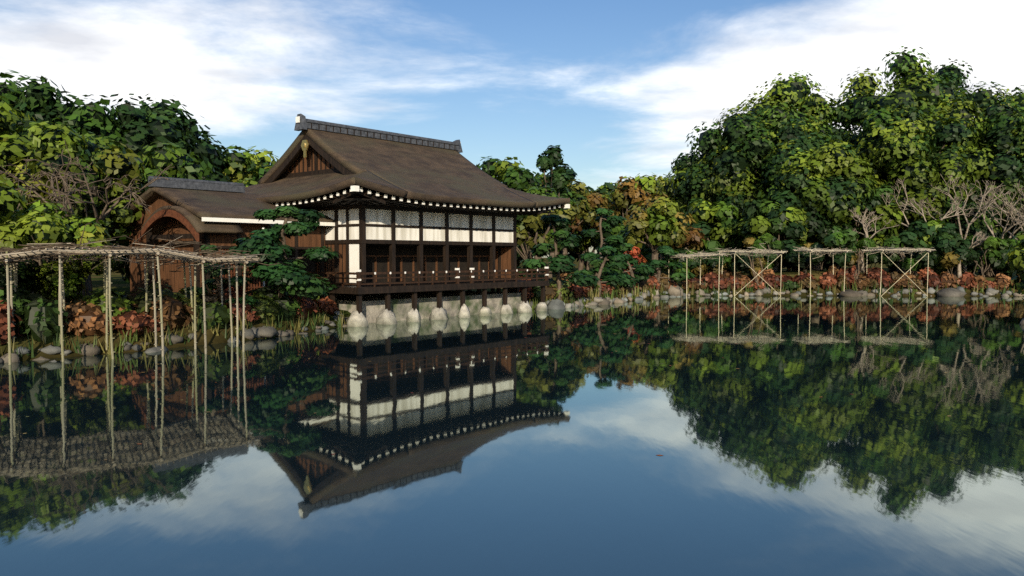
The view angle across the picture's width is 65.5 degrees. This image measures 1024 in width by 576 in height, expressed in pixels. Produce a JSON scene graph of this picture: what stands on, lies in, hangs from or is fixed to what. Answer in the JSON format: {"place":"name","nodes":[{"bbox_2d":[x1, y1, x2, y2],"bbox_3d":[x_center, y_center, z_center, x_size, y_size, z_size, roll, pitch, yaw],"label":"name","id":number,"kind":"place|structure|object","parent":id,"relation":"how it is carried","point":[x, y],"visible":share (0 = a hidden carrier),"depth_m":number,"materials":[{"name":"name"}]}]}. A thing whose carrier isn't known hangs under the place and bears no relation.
{"place":"outdoors","nodes":[
{"label":"outdoors","id":0,"kind":"place"},
{"bbox_2d":[0,296,1023,575],"bbox_3d":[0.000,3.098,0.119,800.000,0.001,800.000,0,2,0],"label":"water","id":1,"kind":"structure","parent":0,"point":[812,436],"depth_m":12.99,"materials":[{"name":"blue liquid"}]},
{"bbox_2d":[23,315,982,459],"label":"floating leaves","id":2,"kind":"object","parent":1,"relation":"on","point":[576,327],"visible":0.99,"depth_m":22.18,"materials":[{"name":"green plant"}]},
{"bbox_2d":[0,258,1023,360],"bbox_3d":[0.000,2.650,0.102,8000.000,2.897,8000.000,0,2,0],"label":"ground","id":3,"kind":"structure","parent":0,"point":[118,284],"depth_m":33.67,"materials":[{"name":"brown soil"}]},
{"bbox_2d":[0,222,279,364],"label":"trellis","id":4,"kind":"object","parent":3,"relation":"on","point":[62,251],"visible":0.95,"depth_m":25.56,"materials":[{"name":"brown wood"}]},
{"bbox_2d":[129,176,334,298],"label":"pavilion wing","id":5,"kind":"structure","parent":3,"relation":"on","point":[178,225],"depth_m":36.35,"materials":[{"name":"brown wood"}]},
{"bbox_2d":[140,206,242,234],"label":"porch roof","id":6,"kind":"structure","parent":5,"relation":"on","point":[198,224],"depth_m":34.18,"materials":[{"name":"brown plant"}]},
{"bbox_2d":[129,187,333,221],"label":"wing roof","id":7,"kind":"structure","parent":5,"relation":"on","point":[203,203],"depth_m":36.24,"materials":[{"name":"brown plant"}]},
{"bbox_2d":[264,114,569,322],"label":"pavilion","id":8,"kind":"structure","parent":3,"relation":"on","point":[401,257],"depth_m":40.63,"materials":[{"name":"brown wood"}]},
{"bbox_2d":[245,128,569,208],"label":"pavilion roof","id":9,"kind":"structure","parent":8,"relation":"on","point":[412,171],"depth_m":41.01,"materials":[{"name":"brown wood"}]},
{"bbox_2d":[334,301,547,326],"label":"stones","id":10,"kind":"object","parent":3,"relation":"on","point":[384,317],"visible":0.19,"depth_m":39.48,"materials":[{"name":"grey stone"}]},
{"bbox_2d":[0,46,1023,358],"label":"trees","id":11,"kind":"object","parent":3,"relation":"on","point":[912,122],"depth_m":67.09,"materials":[{"name":"green plant"}]},
{"bbox_2d":[0,283,1023,362],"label":"shore rocks","id":12,"kind":"object","parent":3,"relation":"on","point":[271,332],"visible":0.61,"depth_m":49.08,"materials":[{"name":"grey stone"}]},
{"bbox_2d":[668,251,734,297],"bbox_3d":[14.501,-0.743,62.614,4.713,4.859,4.806,-1,2,-23],"label":"trellis","id":13,"kind":"object","parent":3,"relation":"on","point":[700,255],"visible":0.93,"depth_m":61.62,"materials":[{"name":"brown wood"}]},
{"bbox_2d":[715,243,787,295],"bbox_3d":[19.278,-0.990,64.416,5.216,5.213,5.054,0,2,0],"label":"trellis","id":14,"kind":"object","parent":3,"relation":"on","point":[766,251],"visible":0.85,"depth_m":63.41,"materials":[{"name":"brown wood"}]},
{"bbox_2d":[748,250,763,289],"bbox_3d":[19.564,-1.369,64.525,1.362,3.472,0.913,0,2,-12],"label":"tree trunk","id":15,"kind":"object","parent":3,"relation":"on","point":[754,273],"visible":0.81,"depth_m":64.31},
{"bbox_2d":[793,245,851,295],"bbox_3d":[25.744,-0.961,64.914,5.184,5.117,4.912,0,2,0],"label":"trellis","id":16,"kind":"object","parent":3,"relation":"on","point":[818,250],"visible":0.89,"depth_m":63.59,"materials":[{"name":"brown wood"}]},
{"bbox_2d":[853,248,862,289],"bbox_3d":[28.062,-1.377,64.700,0.596,3.666,0.604,0,2,0],"label":"tree trunk","id":17,"kind":"object","parent":3,"relation":"on","point":[855,277],"visible":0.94,"depth_m":64.64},
{"bbox_2d":[862,246,935,295],"bbox_3d":[31.267,-0.928,65.328,5.312,5.019,5.793,1,2,13],"label":"trellis","id":18,"kind":"object","parent":3,"relation":"on","point":[896,250],"visible":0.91,"depth_m":63.13,"materials":[{"name":"brown wood"}]},
{"bbox_2d":[849,172,1023,277],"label":"bare trees","id":19,"kind":"object","parent":3,"relation":"on","point":[981,238],"visible":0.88,"depth_m":70.60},
{"bbox_2d":[0,0,1023,257],"label":"sky","id":20,"kind":"structure","parent":0,"point":[621,86],"materials":[{"name":"blue"}]}
]}

